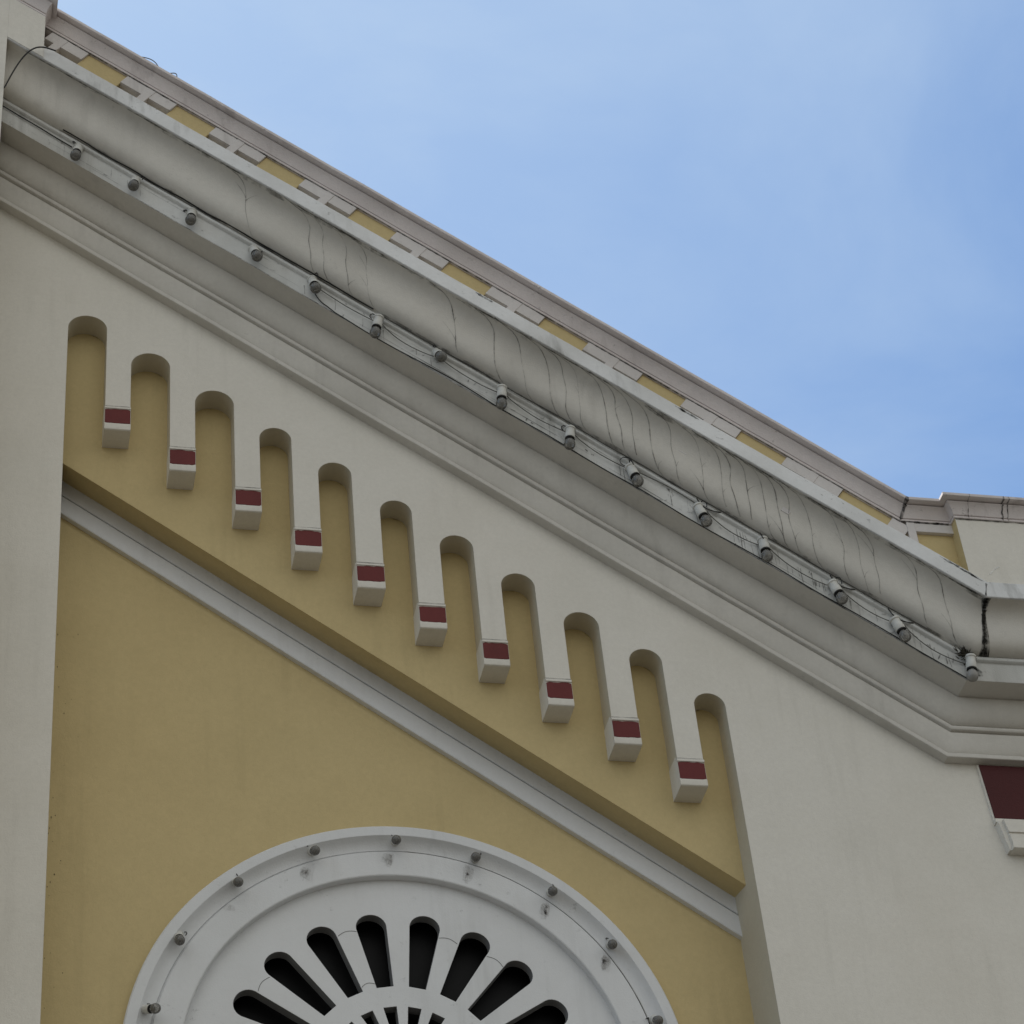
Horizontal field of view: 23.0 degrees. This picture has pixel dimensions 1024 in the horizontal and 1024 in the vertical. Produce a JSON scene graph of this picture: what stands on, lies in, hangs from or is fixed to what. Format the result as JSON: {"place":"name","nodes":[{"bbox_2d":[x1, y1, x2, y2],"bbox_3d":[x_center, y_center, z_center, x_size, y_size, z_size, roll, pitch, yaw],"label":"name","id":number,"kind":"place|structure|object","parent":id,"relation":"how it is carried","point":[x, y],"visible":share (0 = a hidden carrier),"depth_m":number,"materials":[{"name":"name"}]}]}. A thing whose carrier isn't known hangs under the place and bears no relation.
{"place":"outdoors","nodes":[
{"label":"outdoors","id":0,"kind":"place"},
{"bbox_2d":[57,0,1023,498],"label":"sky","id":1,"kind":"structure","parent":0,"point":[812,210],"materials":[{"name":"blue"}]},
{"label":"ground","id":2,"kind":"structure","parent":0,"visible":0},
{"bbox_2d":[0,0,1023,1023],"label":"building","id":3,"kind":"structure","parent":2,"relation":"on","point":[291,567],"depth_m":17.16,"materials":[{"name":"white paint"}]},
{"bbox_2d":[4,46,55,87],"bbox_3d":[-3.615,-3.348,18.920,0.369,0.506,0.061,5,-42,-13],"label":"cable","id":4,"kind":"object","parent":3,"relation":"attached to","point":[23,57],"visible":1,"depth_m":18.95,"materials":[{"name":"black rubber"}]},
{"bbox_2d":[3,106,71,147],"bbox_3d":[-3.663,-2.954,18.931,0.728,0.546,0.012,4,-41,-12],"label":"cable","id":5,"kind":"object","parent":3,"relation":"attached to","point":[38,126],"visible":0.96,"depth_m":18.90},
{"bbox_2d":[70,141,83,160],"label":"light bulb","id":6,"kind":"object","parent":3,"relation":"attached to","point":[77,150],"visible":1,"depth_m":18.74,"materials":[{"name":"glass"}]},
{"bbox_2d":[128,175,143,190],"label":"light bulb","id":7,"kind":"object","parent":3,"relation":"attached to","point":[133,183],"visible":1,"depth_m":18.64,"materials":[{"name":"glass"}]},
{"bbox_2d":[141,1003,160,1013],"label":"light bulb","id":8,"kind":"object","parent":3,"relation":"attached to","point":[148,1009],"visible":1,"depth_m":15.07,"materials":[{"name":"glass"}]},
{"bbox_2d":[174,930,186,945],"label":"light bulb","id":9,"kind":"object","parent":3,"relation":"attached to","point":[179,937],"visible":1,"depth_m":15.43,"materials":[{"name":"glass"}]},
{"bbox_2d":[183,207,196,225],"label":"light bulb","id":10,"kind":"object","parent":3,"relation":"attached to","point":[191,215],"visible":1,"depth_m":18.53,"materials":[{"name":"glass"}]},
{"bbox_2d":[63,129,373,308],"bbox_3d":[-2.187,-2.171,18.607,2.280,1.643,0.015,4,-41,-12],"label":"cable","id":11,"kind":"object","parent":3,"relation":"attached to","point":[218,219],"visible":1,"depth_m":18.60,"materials":[{"name":"black rubber"}]},
{"bbox_2d":[232,874,242,886],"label":"light bulb","id":12,"kind":"object","parent":3,"relation":"attached to","point":[237,881],"visible":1,"depth_m":15.76,"materials":[{"name":"glass"}]},
{"bbox_2d":[248,245,262,261],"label":"light bulb","id":13,"kind":"object","parent":3,"relation":"attached to","point":[255,252],"visible":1,"depth_m":18.41,"materials":[{"name":"glass"}]},
{"bbox_2d":[307,845,319,855],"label":"light bulb","id":14,"kind":"object","parent":3,"relation":"attached to","point":[314,850],"visible":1,"depth_m":16.03,"materials":[{"name":"glass"}]},
{"bbox_2d":[307,272,320,293],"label":"light bulb","id":15,"kind":"object","parent":3,"relation":"attached to","point":[313,282],"visible":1,"depth_m":18.32,"materials":[{"name":"glass"}]},
{"bbox_2d":[369,313,383,338],"bbox_3d":[-0.987,-1.348,18.183,0.110,0.225,0.083,27,-45,-18],"label":"light bulb","id":16,"kind":"object","parent":3,"relation":"attached to","point":[378,320],"visible":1,"depth_m":18.17,"materials":[{"name":"white plastic"}]},
{"bbox_2d":[391,835,400,845],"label":"light bulb","id":17,"kind":"object","parent":3,"relation":"attached to","point":[395,840],"visible":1,"depth_m":16.20,"materials":[{"name":"glass"}]},
{"bbox_2d":[123,826,677,1023],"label":"round window","id":18,"kind":"structure","parent":3,"relation":"in","point":[285,921],"depth_m":15.91,"materials":[{"name":"white paint"}]},
{"bbox_2d":[431,344,446,362],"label":"light bulb","id":19,"kind":"object","parent":3,"relation":"attached to","point":[439,355],"visible":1,"depth_m":18.09,"materials":[{"name":"glass"}]},
{"bbox_2d":[470,852,480,862],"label":"light bulb","id":20,"kind":"object","parent":3,"relation":"attached to","point":[475,857],"visible":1,"depth_m":16.24,"materials":[{"name":"glass"}]},
{"bbox_2d":[496,384,506,409],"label":"light bulb","id":21,"kind":"object","parent":3,"relation":"attached to","point":[501,389],"visible":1,"depth_m":17.96,"materials":[{"name":"plastic"}]},
{"bbox_2d":[408,852,649,1023],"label":"cable","id":22,"kind":"object","parent":3,"relation":"attached to","point":[585,931],"visible":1,"depth_m":16.10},
{"bbox_2d":[546,884,557,896],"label":"light bulb","id":23,"kind":"object","parent":3,"relation":"attached to","point":[551,891],"visible":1,"depth_m":16.19,"materials":[{"name":"glass"}]},
{"bbox_2d":[561,425,575,449],"bbox_3d":[0.398,-0.533,17.840,0.110,0.225,0.083,22,-49,-17],"label":"light bulb","id":24,"kind":"object","parent":3,"relation":"attached to","point":[570,430],"visible":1,"depth_m":17.82,"materials":[{"name":"plastic"}]},
{"bbox_2d":[605,937,616,949],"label":"light bulb","id":25,"kind":"object","parent":3,"relation":"attached to","point":[611,944],"visible":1,"depth_m":16.02,"materials":[{"name":"glass"}]},
{"bbox_2d":[625,459,643,486],"bbox_3d":[0.863,-0.273,17.726,0.083,0.225,0.110,-3,-50,-22],"label":"light bulb","id":26,"kind":"object","parent":3,"relation":"attached to","point":[632,471],"visible":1,"depth_m":17.72,"materials":[{"name":"plastic"}]},
{"bbox_2d":[315,294,966,678],"bbox_3d":[0.806,-0.289,17.797,4.419,3.374,0.014,4,-41,-12],"label":"cable","id":27,"kind":"object","parent":3,"relation":"attached to","point":[645,492],"visible":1,"depth_m":17.69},
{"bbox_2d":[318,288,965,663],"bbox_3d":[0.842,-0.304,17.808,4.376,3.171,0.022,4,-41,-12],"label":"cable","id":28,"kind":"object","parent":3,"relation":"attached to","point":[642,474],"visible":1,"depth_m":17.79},
{"bbox_2d":[378,313,929,630],"bbox_3d":[0.950,-0.313,17.820,3.714,2.659,0.014,4,-41,-12],"label":"cable","id":29,"kind":"object","parent":3,"relation":"attached to","point":[661,476],"visible":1,"depth_m":17.79,"materials":[{"name":"black rubber"}]},
{"bbox_2d":[646,1015,662,1023],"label":"light bulb","id":30,"kind":"object","parent":3,"relation":"attached to","point":[655,1019],"visible":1,"depth_m":15.72,"materials":[{"name":"glass"}]},
{"bbox_2d":[692,500,711,526],"bbox_3d":[1.342,0.012,17.616,0.110,0.225,0.083,-24,-42,-5],"label":"light bulb","id":31,"kind":"object","parent":3,"relation":"attached to","point":[698,508],"visible":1,"depth_m":17.60,"materials":[{"name":"plastic"}]},
{"bbox_2d":[757,533,772,561],"bbox_3d":[1.758,0.247,17.514,0.083,0.225,0.110,-9,-44,-2],"label":"light bulb","id":32,"kind":"object","parent":3,"relation":"attached to","point":[764,545],"visible":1,"depth_m":17.51,"materials":[{"name":"plastic"}]},
{"bbox_2d":[827,577,847,604],"bbox_3d":[2.259,0.543,17.397,0.110,0.225,0.083,-24,-42,-4],"label":"light bulb","id":33,"kind":"object","parent":3,"relation":"attached to","point":[836,589],"visible":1,"depth_m":17.38,"materials":[{"name":"plastic"}]},
{"bbox_2d":[889,615,910,642],"bbox_3d":[2.670,0.804,17.292,0.083,0.225,0.110,-44,-38,19],"label":"light bulb","id":34,"kind":"object","parent":3,"relation":"attached to","point":[898,625],"visible":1,"depth_m":17.27,"materials":[{"name":"plastic"}]},
{"bbox_2d":[954,646,976,659],"bbox_3d":[3.105,0.978,17.256,0.172,0.142,0.062,4,-41,-12],"label":"weed","id":35,"kind":"object","parent":3,"relation":"attached to","point":[964,652],"visible":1,"depth_m":17.26,"materials":[{"name":"plant"}]},
{"bbox_2d":[964,653,978,681],"bbox_3d":[3.124,1.064,17.190,0.110,0.225,0.083,-30,-49,34],"label":"light bulb","id":36,"kind":"object","parent":3,"relation":"attached to","point":[972,675],"visible":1,"depth_m":17.15,"materials":[{"name":"plastic"}]},
{"bbox_2d":[981,610,986,650],"bbox_3d":[3.241,0.810,17.341,0.055,0.305,0.116,27,-51,-33],"label":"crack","id":37,"kind":"object","parent":3,"relation":"attached to","point":[983,625],"visible":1,"depth_m":17.37,"materials":[{"name":"black"}]}
]}

